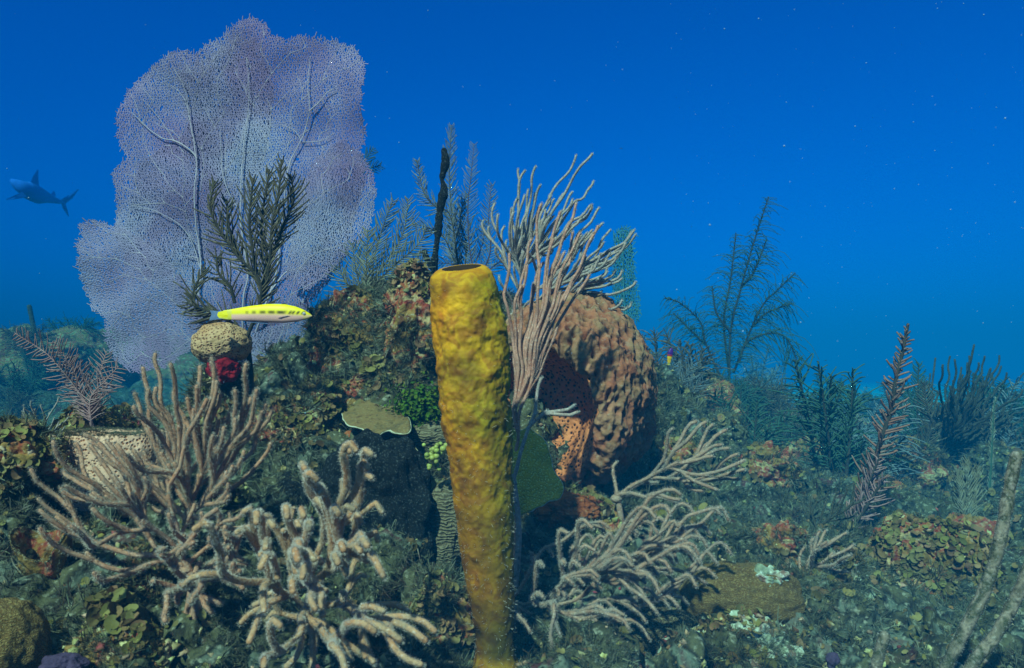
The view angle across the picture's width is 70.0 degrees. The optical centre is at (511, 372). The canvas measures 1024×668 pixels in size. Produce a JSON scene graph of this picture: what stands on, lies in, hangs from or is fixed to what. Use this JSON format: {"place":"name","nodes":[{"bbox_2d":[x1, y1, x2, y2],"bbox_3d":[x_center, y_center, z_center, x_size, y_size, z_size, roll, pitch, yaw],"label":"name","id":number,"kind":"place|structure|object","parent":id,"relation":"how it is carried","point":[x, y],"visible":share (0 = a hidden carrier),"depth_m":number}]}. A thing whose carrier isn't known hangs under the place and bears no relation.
{"place":"outdoors","nodes":[
{"label":"outdoors","id":0,"kind":"place"},
{"bbox_2d":[6,170,78,216],"bbox_3d":[-7.092,-2.711,11.044,0.252,0.589,1.717,0,0,-5],"label":"shark","id":1,"kind":"object","parent":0,"point":[33,191],"visible":1,"depth_m":10.72},
{"bbox_2d":[209,303,311,323],"bbox_3d":[-0.516,-0.122,1.500,0.211,0.043,0.020,0,0,0],"label":"fish","id":2,"kind":"object","parent":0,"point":[274,313],"visible":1,"depth_m":1.49},
{"bbox_2d":[358,145,384,178],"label":"sea plume","id":3,"kind":"object","parent":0,"point":[366,156],"visible":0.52,"depth_m":2.97},
{"bbox_2d":[0,268,1023,667],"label":"seabed","id":4,"kind":"structure","parent":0,"point":[688,654],"depth_m":1.31},
{"bbox_2d":[0,385,46,418],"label":"sea plume","id":5,"kind":"object","parent":4,"relation":"on","point":[21,401],"visible":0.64,"depth_m":5.55},
{"bbox_2d":[0,360,48,412],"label":"sea plume","id":6,"kind":"object","parent":4,"relation":"on","point":[17,382],"visible":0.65,"depth_m":5.70},
{"bbox_2d":[0,597,52,667],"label":"brown coral","id":7,"kind":"object","parent":4,"relation":"on","point":[25,637],"visible":0.94,"depth_m":0.88},
{"bbox_2d":[0,320,59,384],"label":"sea plume","id":8,"kind":"object","parent":4,"relation":"on","point":[8,333],"visible":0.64,"depth_m":6.92},
{"bbox_2d":[0,419,70,503],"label":"reef rock","id":9,"kind":"object","parent":4,"relation":"on","point":[20,449],"visible":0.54,"depth_m":1.16},
{"bbox_2d":[14,350,64,393],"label":"sea plume","id":10,"kind":"object","parent":4,"relation":"on","point":[35,370],"visible":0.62,"depth_m":6.56},
{"bbox_2d":[7,518,75,578],"bbox_3d":[-0.679,0.266,1.061,0.090,0.108,0.078,0,0,0],"label":"cup sponge","id":11,"kind":"object","parent":4,"relation":"on","point":[50,562],"visible":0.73,"depth_m":1.05},
{"bbox_2d":[22,396,68,432],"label":"sea rod","id":12,"kind":"object","parent":4,"relation":"on","point":[44,415],"visible":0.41,"depth_m":1.50},
{"bbox_2d":[38,652,89,667],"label":"purple sponge","id":13,"kind":"object","parent":4,"relation":"on","point":[68,660],"visible":1,"depth_m":0.87},
{"bbox_2d":[0,324,135,386],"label":"reef rock","id":14,"kind":"object","parent":4,"relation":"on","point":[81,341],"visible":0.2,"depth_m":7.40},
{"bbox_2d":[27,305,36,331],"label":"pillar sponge","id":15,"kind":"object","parent":14,"relation":"on","point":[30,314],"visible":0.79,"depth_m":7.38},
{"bbox_2d":[12,327,127,426],"bbox_3d":[-0.900,0.047,1.502,0.238,0.283,0.079,0,0,5],"label":"sea plume","id":16,"kind":"object","parent":4,"relation":"on","point":[89,410],"visible":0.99,"depth_m":1.49},
{"bbox_2d":[41,312,105,343],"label":"sea plume","id":17,"kind":"object","parent":4,"relation":"on","point":[86,326],"visible":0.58,"depth_m":7.85},
{"bbox_2d":[58,409,137,429],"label":"reef rock","id":18,"kind":"object","parent":4,"relation":"on","point":[125,424],"visible":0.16,"depth_m":1.56},
{"bbox_2d":[79,346,126,390],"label":"sea plume","id":19,"kind":"object","parent":4,"relation":"on","point":[98,360],"visible":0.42,"depth_m":6.93},
{"bbox_2d":[51,425,173,518],"bbox_3d":[-0.719,0.180,1.320,0.209,0.169,0.172,0,0,0],"label":"sponge","id":20,"kind":"object","parent":4,"relation":"on","point":[135,438],"visible":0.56,"depth_m":1.25},
{"bbox_2d":[62,619,171,667],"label":"reef rock","id":21,"kind":"object","parent":4,"relation":"on","point":[139,653],"visible":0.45,"depth_m":0.92},
{"bbox_2d":[81,585,136,628],"bbox_3d":[-0.540,0.317,0.976,0.066,0.059,0.045,0,0,0],"label":"leafy coral","id":22,"kind":"object","parent":21,"relation":"on","point":[123,597],"visible":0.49,"depth_m":0.98},
{"bbox_2d":[85,601,142,635],"bbox_3d":[-0.514,0.326,0.947,0.067,0.058,0.047,0,0,0],"label":"leafy coral","id":23,"kind":"object","parent":21,"relation":"on","point":[114,615],"visible":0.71,"depth_m":0.94},
{"bbox_2d":[27,433,249,613],"bbox_3d":[-0.512,0.229,1.060,0.307,0.286,0.305,0,0,-39],"label":"sea rod","id":24,"kind":"object","parent":4,"relation":"on","point":[158,492],"visible":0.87,"depth_m":1.02},
{"bbox_2d":[112,536,165,605],"bbox_3d":[-0.569,0.308,1.118,0.141,0.115,0.120,0,0,42],"label":"reef rock","id":25,"kind":"object","parent":4,"relation":"on","point":[122,546],"visible":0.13,"depth_m":1.08},
{"bbox_2d":[100,328,203,384],"bbox_3d":[-4.707,0.119,9.190,2.357,1.416,1.933,0,0,0],"label":"reef rock","id":26,"kind":"object","parent":4,"relation":"on","point":[186,362],"visible":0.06,"depth_m":8.60},
{"bbox_2d":[121,351,274,549],"bbox_3d":[-0.487,0.136,1.135,0.223,0.346,0.216,0,0,-22],"label":"sea rod","id":27,"kind":"object","parent":4,"relation":"on","point":[211,454],"visible":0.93,"depth_m":1.11},
{"bbox_2d":[148,506,257,625],"bbox_3d":[-0.424,0.275,0.998,0.138,0.199,0.208,0,0,0],"label":"sea rod","id":28,"kind":"object","parent":4,"relation":"on","point":[198,599],"visible":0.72,"depth_m":0.98},
{"bbox_2d":[192,373,242,432],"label":"reef rock","id":29,"kind":"object","parent":4,"relation":"on","point":[226,408],"visible":0.11,"depth_m":1.61},
{"bbox_2d":[191,322,252,362],"bbox_3d":[-0.633,-0.063,1.600,0.130,0.095,0.118,0,0,0],"label":"brain coral","id":30,"kind":"object","parent":29,"relation":"on","point":[218,340],"visible":0.87,"depth_m":1.55},
{"bbox_2d":[205,357,241,383],"bbox_3d":[-0.624,-0.009,1.579,0.077,0.064,0.057,0,0,0],"label":"red sponge","id":31,"kind":"object","parent":29,"relation":"on","point":[228,369],"visible":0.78,"depth_m":1.56},
{"bbox_2d":[72,13,376,373],"bbox_3d":[-0.831,-0.459,2.156,0.884,1.193,0.135,0,0,0],"label":"sea fan","id":32,"kind":"object","parent":4,"relation":"on","point":[215,165],"visible":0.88,"depth_m":2.16},
{"bbox_2d":[212,481,248,510],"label":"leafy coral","id":33,"kind":"object","parent":4,"relation":"on","point":[236,494],"visible":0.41,"depth_m":1.30},
{"bbox_2d":[173,153,309,418],"bbox_3d":[-0.601,-0.167,1.619,0.300,0.632,0.094,0,0,0],"label":"sea plume","id":34,"kind":"object","parent":4,"relation":"on","point":[266,279],"visible":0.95,"depth_m":1.61},
{"bbox_2d":[277,471,303,504],"bbox_3d":[-0.438,0.239,1.462,0.106,0.088,0.101,0,0,0],"label":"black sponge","id":35,"kind":"object","parent":4,"relation":"on","point":[286,482],"visible":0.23,"depth_m":1.43},
{"bbox_2d":[249,397,335,453],"bbox_3d":[-0.492,0.145,1.619,0.214,0.194,0.182,0,0,0],"label":"reef rock","id":36,"kind":"object","parent":4,"relation":"on","point":[276,404],"visible":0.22,"depth_m":1.55},
{"bbox_2d":[313,393,342,415],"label":"leafy coral","id":37,"kind":"object","parent":36,"relation":"on","point":[336,407],"visible":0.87,"depth_m":1.61},
{"bbox_2d":[180,439,438,667],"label":"sea rod","id":38,"kind":"object","parent":4,"relation":"on","point":[303,561],"visible":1,"depth_m":0.86},
{"bbox_2d":[302,374,360,425],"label":"reef rock","id":39,"kind":"object","parent":4,"relation":"on","point":[350,400],"visible":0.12,"depth_m":1.67},
{"bbox_2d":[304,289,380,372],"bbox_3d":[-0.405,-0.057,1.860,0.218,0.319,0.232,0,0,0],"label":"reef rock","id":40,"kind":"object","parent":4,"relation":"on","point":[312,351],"visible":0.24,"depth_m":1.78},
{"bbox_2d":[298,428,435,563],"bbox_3d":[-0.276,0.274,1.406,0.270,0.338,0.135,0,0,0],"label":"black sponge","id":41,"kind":"object","parent":4,"relation":"on","point":[399,488],"visible":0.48,"depth_m":1.36},
{"bbox_2d":[422,441,446,470],"bbox_3d":[-0.142,0.155,1.360,0.051,0.055,0.029,0,0,0],"label":"bead algae","id":42,"kind":"object","parent":41,"relation":"attached to","point":[434,453],"visible":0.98,"depth_m":1.35},
{"bbox_2d":[342,399,411,435],"bbox_3d":[-0.289,0.097,1.561,0.127,0.075,0.211,0,0,-37],"label":"plate coral","id":43,"kind":"object","parent":4,"relation":"on","point":[372,417],"visible":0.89,"depth_m":1.55},
{"bbox_2d":[344,429,409,439],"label":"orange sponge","id":44,"kind":"object","parent":4,"relation":"on","point":[389,435],"visible":0.12,"depth_m":1.56},
{"bbox_2d":[324,194,435,296],"bbox_3d":[-0.343,-0.285,1.918,0.300,0.398,0.134,0,0,0],"label":"sea plume","id":45,"kind":"object","parent":4,"relation":"on","point":[366,270],"visible":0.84,"depth_m":1.92},
{"bbox_2d":[352,368,418,394],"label":"reef rock","id":46,"kind":"object","parent":4,"relation":"on","point":[361,385],"visible":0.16,"depth_m":1.69},
{"bbox_2d":[359,354,386,376],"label":"leafy coral","id":47,"kind":"object","parent":46,"relation":"on","point":[366,366],"visible":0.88,"depth_m":1.67},
{"bbox_2d":[373,263,435,371],"bbox_3d":[-0.234,-0.096,1.780,0.193,0.340,0.217,0,0,-25],"label":"reef rock","id":48,"kind":"object","parent":46,"relation":"on","point":[418,310],"visible":0.4,"depth_m":1.70},
{"bbox_2d":[410,419,445,449],"bbox_3d":[-0.172,0.139,1.599,0.102,0.078,0.094,0,0,0],"label":"ridged coral","id":49,"kind":"object","parent":4,"relation":"on","point":[429,434],"visible":0.52,"depth_m":1.56},
{"bbox_2d":[379,371,441,431],"bbox_3d":[-0.202,0.073,1.590,0.174,0.153,0.136,0,0,18],"label":"green algae","id":50,"kind":"object","parent":49,"relation":"on","point":[416,406],"visible":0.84,"depth_m":1.58},
{"bbox_2d":[431,148,449,272],"bbox_3d":[-0.193,-0.437,1.966,0.051,0.337,0.027,0,0,0],"label":"rope sponge","id":51,"kind":"object","parent":4,"relation":"on","point":[443,192],"visible":0.97,"depth_m":1.96},
{"bbox_2d":[411,122,475,265],"bbox_3d":[-0.198,-0.460,2.078,0.201,0.520,0.077,0,0,0],"label":"sea plume","id":52,"kind":"object","parent":4,"relation":"on","point":[453,223],"visible":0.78,"depth_m":2.08},
{"bbox_2d":[412,573,474,648],"bbox_3d":[-0.116,0.400,1.195,0.127,0.154,0.122,0,0,0],"label":"reef rock","id":53,"kind":"object","parent":4,"relation":"on","point":[466,622],"visible":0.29,"depth_m":1.16},
{"bbox_2d":[430,479,460,569],"bbox_3d":[-0.127,0.299,1.422,0.083,0.186,0.078,0,0,0],"label":"ridged coral","id":54,"kind":"object","parent":4,"relation":"on","point":[443,520],"visible":0.61,"depth_m":1.39},
{"bbox_2d":[427,141,507,275],"bbox_3d":[-0.123,-0.425,2.089,0.244,0.454,0.142,0,0,23],"label":"sea plume","id":55,"kind":"object","parent":4,"relation":"on","point":[482,234],"visible":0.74,"depth_m":2.06},
{"bbox_2d":[428,264,520,667],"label":"tube sponge","id":56,"kind":"object","parent":4,"relation":"on","point":[471,347],"visible":1,"depth_m":1.11},
{"bbox_2d":[0,264,1021,667],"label":"rubble","id":57,"kind":"object","parent":4,"relation":"on","point":[172,644],"visible":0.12,"depth_m":1.22},
{"bbox_2d":[0,260,1023,667],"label":"turf algae","id":58,"kind":"object","parent":4,"relation":"on","point":[330,370],"visible":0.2,"depth_m":1.47},
{"bbox_2d":[0,258,1023,667],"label":"leafy algae","id":59,"kind":"object","parent":4,"relation":"on","point":[16,426],"visible":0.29,"depth_m":1.43},
{"bbox_2d":[512,427,563,515],"bbox_3d":[0.046,0.188,1.406,0.104,0.163,0.088,0,0,0],"label":"plate coral","id":60,"kind":"object","parent":4,"relation":"attached to","point":[541,489],"visible":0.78,"depth_m":1.40},
{"bbox_2d":[512,376,580,591],"bbox_3d":[0.061,0.216,1.373,0.132,0.423,0.041,0,0,0],"label":"sea rod","id":61,"kind":"object","parent":4,"relation":"on","point":[531,423],"visible":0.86,"depth_m":1.36},
{"bbox_2d":[502,201,599,555],"bbox_3d":[0.074,0.031,1.451,0.207,0.752,0.073,0,0,-15],"label":"sea rod","id":62,"kind":"object","parent":4,"relation":"on","point":[539,330],"visible":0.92,"depth_m":1.43},
{"bbox_2d":[480,152,636,314],"bbox_3d":[0.119,-0.283,1.892,0.375,0.609,0.375,0,0,-17],"label":"sea rod","id":63,"kind":"object","parent":4,"relation":"on","point":[525,233],"visible":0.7,"depth_m":1.82},
{"bbox_2d":[529,489,600,527],"bbox_3d":[0.111,0.292,1.560,0.160,0.081,0.115,0,0,0],"label":"orange sponge","id":64,"kind":"object","parent":4,"relation":"on","point":[562,510],"visible":0.68,"depth_m":1.53},
{"bbox_2d":[527,486,626,543],"bbox_3d":[0.130,0.332,1.622,0.288,0.159,0.221,0,0,0],"label":"reef rock","id":65,"kind":"object","parent":4,"relation":"on","point":[610,524],"visible":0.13,"depth_m":1.55},
{"bbox_2d":[506,290,657,488],"bbox_3d":[0.148,0.053,1.862,0.446,0.524,0.440,0,0,28],"label":"barrel sponge","id":66,"kind":"object","parent":4,"relation":"on","point":[602,376],"visible":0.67,"depth_m":1.71},
{"bbox_2d":[514,486,732,649],"bbox_3d":[0.155,0.342,1.248,0.383,0.341,0.347,0,0,37],"label":"sea rod","id":67,"kind":"object","parent":4,"relation":"on","point":[628,567],"visible":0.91,"depth_m":1.19},
{"bbox_2d":[608,225,641,323],"bbox_3d":[0.669,-0.314,4.324,0.198,1.127,0.060,0,0,0],"label":"sea fan","id":68,"kind":"object","parent":4,"relation":"on","point":[630,252],"visible":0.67,"depth_m":4.33},
{"bbox_2d":[624,601,694,651],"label":"rock","id":69,"kind":"object","parent":4,"relation":"on","point":[655,627],"visible":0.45,"depth_m":1.27},
{"bbox_2d":[652,435,701,473],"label":"reef rock","id":70,"kind":"object","parent":4,"relation":"on","point":[688,449],"visible":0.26,"depth_m":2.17},
{"bbox_2d":[611,419,746,546],"bbox_3d":[0.359,0.263,1.573,0.236,0.337,0.226,0,0,-26],"label":"sea rod","id":71,"kind":"object","parent":4,"relation":"on","point":[701,454],"visible":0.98,"depth_m":1.54},
{"bbox_2d":[661,356,713,396],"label":"sea plume","id":72,"kind":"object","parent":4,"relation":"on","point":[678,370],"visible":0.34,"depth_m":3.03},
{"bbox_2d":[642,327,734,403],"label":"sea plume","id":73,"kind":"object","parent":4,"relation":"on","point":[681,356],"visible":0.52,"depth_m":3.26},
{"bbox_2d":[683,376,744,419],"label":"reef rock","id":74,"kind":"object","parent":4,"relation":"on","point":[730,394],"visible":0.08,"depth_m":3.53},
{"bbox_2d":[708,410,747,449],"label":"reef rock","id":75,"kind":"object","parent":4,"relation":"on","point":[739,431],"visible":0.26,"depth_m":2.70},
{"bbox_2d":[657,610,804,667],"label":"reef rock","id":76,"kind":"object","parent":4,"relation":"on","point":[762,625],"visible":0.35,"depth_m":1.19},
{"bbox_2d":[648,197,818,383],"bbox_3d":[1.291,-0.325,4.334,0.988,1.416,0.406,0,0,0],"label":"gorgonian tree","id":77,"kind":"object","parent":4,"relation":"on","point":[728,351],"visible":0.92,"depth_m":4.32},
{"bbox_2d":[701,369,771,415],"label":"sea plume","id":78,"kind":"object","parent":4,"relation":"on","point":[746,389],"visible":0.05,"depth_m":4.03},
{"bbox_2d":[679,560,805,624],"bbox_3d":[0.425,0.418,1.359,0.231,0.134,0.143,0,0,0],"label":"brown coral","id":79,"kind":"object","parent":4,"relation":"on","point":[732,585],"visible":0.59,"depth_m":1.31},
{"bbox_2d":[754,563,789,586],"bbox_3d":[0.463,0.373,1.336,0.088,0.054,0.061,0,0,0],"label":"pale crust","id":80,"kind":"object","parent":79,"relation":"attached to","point":[761,570],"visible":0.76,"depth_m":1.32},
{"bbox_2d":[707,370,777,418],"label":"sea plume","id":81,"kind":"object","parent":4,"relation":"on","point":[742,396],"visible":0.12,"depth_m":3.95},
{"bbox_2d":[735,345,779,379],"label":"sea plume","id":82,"kind":"object","parent":4,"relation":"on","point":[752,370],"visible":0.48,"depth_m":7.17},
{"bbox_2d":[704,386,817,448],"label":"sea plume","id":83,"kind":"object","parent":4,"relation":"on","point":[777,430],"visible":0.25,"depth_m":3.20},
{"bbox_2d":[744,363,786,388],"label":"sea plume","id":84,"kind":"object","parent":4,"relation":"on","point":[776,373],"visible":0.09,"depth_m":6.25},
{"bbox_2d":[734,374,800,424],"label":"sea plume","id":85,"kind":"object","parent":4,"relation":"on","point":[777,394],"visible":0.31,"depth_m":4.06},
{"bbox_2d":[735,440,802,488],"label":"reef rock","id":86,"kind":"object","parent":4,"relation":"on","point":[762,468],"visible":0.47,"depth_m":2.50},
{"bbox_2d":[751,520,809,564],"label":"reef rock","id":87,"kind":"object","parent":4,"relation":"on","point":[783,528],"visible":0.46,"depth_m":1.72},
{"bbox_2d":[760,392,816,445],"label":"sea plume","id":88,"kind":"object","parent":4,"relation":"on","point":[779,404],"visible":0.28,"depth_m":3.98},
{"bbox_2d":[789,434,821,463],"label":"reef rock","id":89,"kind":"object","parent":4,"relation":"on","point":[796,449],"visible":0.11,"depth_m":3.82},
{"bbox_2d":[787,529,855,573],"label":"sea rod","id":90,"kind":"object","parent":4,"relation":"on","point":[816,547],"visible":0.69,"depth_m":1.51},
{"bbox_2d":[768,353,885,477],"bbox_3d":[1.299,0.177,2.946,0.526,0.511,0.328,0,0,-39],"label":"sea plume","id":91,"kind":"object","parent":4,"relation":"on","point":[825,438],"visible":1,"depth_m":2.88},
{"bbox_2d":[809,372,850,413],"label":"sea plume","id":92,"kind":"object","parent":4,"relation":"on","point":[816,388],"visible":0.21,"depth_m":6.09},
{"bbox_2d":[825,652,839,667],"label":"purple sponge","id":93,"kind":"object","parent":4,"relation":"on","point":[832,659],"visible":1,"depth_m":1.11},
{"bbox_2d":[802,482,866,529],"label":"sea rod","id":94,"kind":"object","parent":4,"relation":"on","point":[811,515],"visible":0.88,"depth_m":1.91},
{"bbox_2d":[818,544,876,606],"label":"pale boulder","id":95,"kind":"object","parent":4,"relation":"on","point":[830,549],"visible":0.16,"depth_m":1.51},
{"bbox_2d":[819,400,893,447],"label":"sea plume","id":96,"kind":"object","parent":4,"relation":"on","point":[865,427],"visible":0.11,"depth_m":3.97},
{"bbox_2d":[834,453,894,527],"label":"sea plume","id":97,"kind":"object","parent":4,"relation":"on","point":[869,500],"visible":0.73,"depth_m":2.07},
{"bbox_2d":[831,429,910,481],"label":"sea plume","id":98,"kind":"object","parent":4,"relation":"on","point":[859,449],"visible":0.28,"depth_m":2.94},
{"bbox_2d":[868,631,891,667],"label":"sea rod","id":99,"kind":"object","parent":4,"relation":"on","point":[880,649],"visible":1,"depth_m":0.99},
{"bbox_2d":[832,399,930,479],"bbox_3d":[1.589,0.349,3.205,0.436,0.482,0.336,0,0,44],"label":"sea plume","id":100,"kind":"object","parent":4,"relation":"on","point":[902,439],"visible":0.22,"depth_m":3.12},
{"bbox_2d":[845,323,918,523],"bbox_3d":[1.052,0.211,2.112,0.225,0.710,0.116,0,0,19],"label":"sea plume","id":101,"kind":"object","parent":4,"relation":"on","point":[895,395],"visible":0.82,"depth_m":2.10},
{"bbox_2d":[871,380,936,435],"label":"sea plume","id":102,"kind":"object","parent":4,"relation":"on","point":[895,411],"visible":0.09,"depth_m":5.68},
{"bbox_2d":[894,358,930,438],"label":"sea plume","id":103,"kind":"object","parent":4,"relation":"on","point":[916,416],"visible":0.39,"depth_m":3.61},
{"bbox_2d":[888,380,944,443],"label":"sea plume","id":104,"kind":"object","parent":4,"relation":"on","point":[905,393],"visible":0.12,"depth_m":4.35},
{"bbox_2d":[888,435,953,489],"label":"reef rock","id":105,"kind":"object","parent":4,"relation":"on","point":[929,475],"visible":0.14,"depth_m":3.19},
{"bbox_2d":[913,380,951,446],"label":"sea plume","id":106,"kind":"object","parent":4,"relation":"on","point":[929,431],"visible":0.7,"depth_m":3.32},
{"bbox_2d":[859,509,1008,605],"bbox_3d":[0.995,0.487,1.744,0.317,0.311,0.320,0,0,-36],"label":"leafy boulder","id":107,"kind":"object","parent":4,"relation":"on","point":[946,543],"visible":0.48,"depth_m":1.67},
{"bbox_2d":[949,455,986,515],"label":"sea plume","id":108,"kind":"object","parent":4,"relation":"on","point":[964,490],"visible":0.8,"depth_m":2.16},
{"bbox_2d":[946,512,1010,547],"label":"reef rock","id":109,"kind":"object","parent":4,"relation":"on","point":[981,521],"visible":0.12,"depth_m":2.10},
{"bbox_2d":[938,451,1023,667],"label":"sea rod","id":110,"kind":"object","parent":4,"relation":"on","point":[974,612],"visible":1,"depth_m":0.99},
{"bbox_2d":[949,376,1023,447],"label":"sea plume","id":111,"kind":"object","parent":4,"relation":"on","point":[1010,394],"visible":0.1,"depth_m":3.87},
{"bbox_2d":[957,402,1023,452],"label":"sea plume","id":112,"kind":"object","parent":4,"relation":"on","point":[998,430],"visible":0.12,"depth_m":3.44},
{"bbox_2d":[984,397,996,490],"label":"sea plume","id":113,"kind":"object","parent":4,"relation":"on","point":[991,457],"visible":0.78,"depth_m":2.82},
{"bbox_2d":[958,426,1023,460],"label":"sea plume","id":114,"kind":"object","parent":4,"relation":"on","point":[1009,437],"visible":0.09,"depth_m":3.44},
{"bbox_2d":[961,563,1023,667],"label":"sea rod","id":115,"kind":"object","parent":4,"relation":"on","point":[985,648],"visible":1,"depth_m":0.99},
{"bbox_2d":[964,441,1023,489],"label":"reef rock","id":116,"kind":"object","parent":4,"relation":"on","point":[998,469],"visible":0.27,"depth_m":3.15},
{"bbox_2d":[968,370,1023,444],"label":"sea plume","id":117,"kind":"object","parent":4,"relation":"on","point":[1003,385],"visible":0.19,"depth_m":4.04},
{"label":"reef rock","id":118,"kind":"object","parent":4,"relation":"on","visible":0},
{"bbox_2d":[922,344,1023,458],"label":"sea rod","id":119,"kind":"object","parent":118,"relation":"on","point":[955,428],"visible":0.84,"depth_m":3.37},
{"bbox_2d":[0,0,1023,381],"label":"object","id":120,"kind":"structure","parent":0,"point":[897,257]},
{"bbox_2d":[6,3,1021,425],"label":"drifting specks","id":121,"kind":"object","parent":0,"point":[710,225],"visible":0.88,"depth_m":1.17},
{"bbox_2d":[733,382,1023,406],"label":"seabed","id":122,"kind":"structure","parent":0,"point":[872,386],"depth_m":37.83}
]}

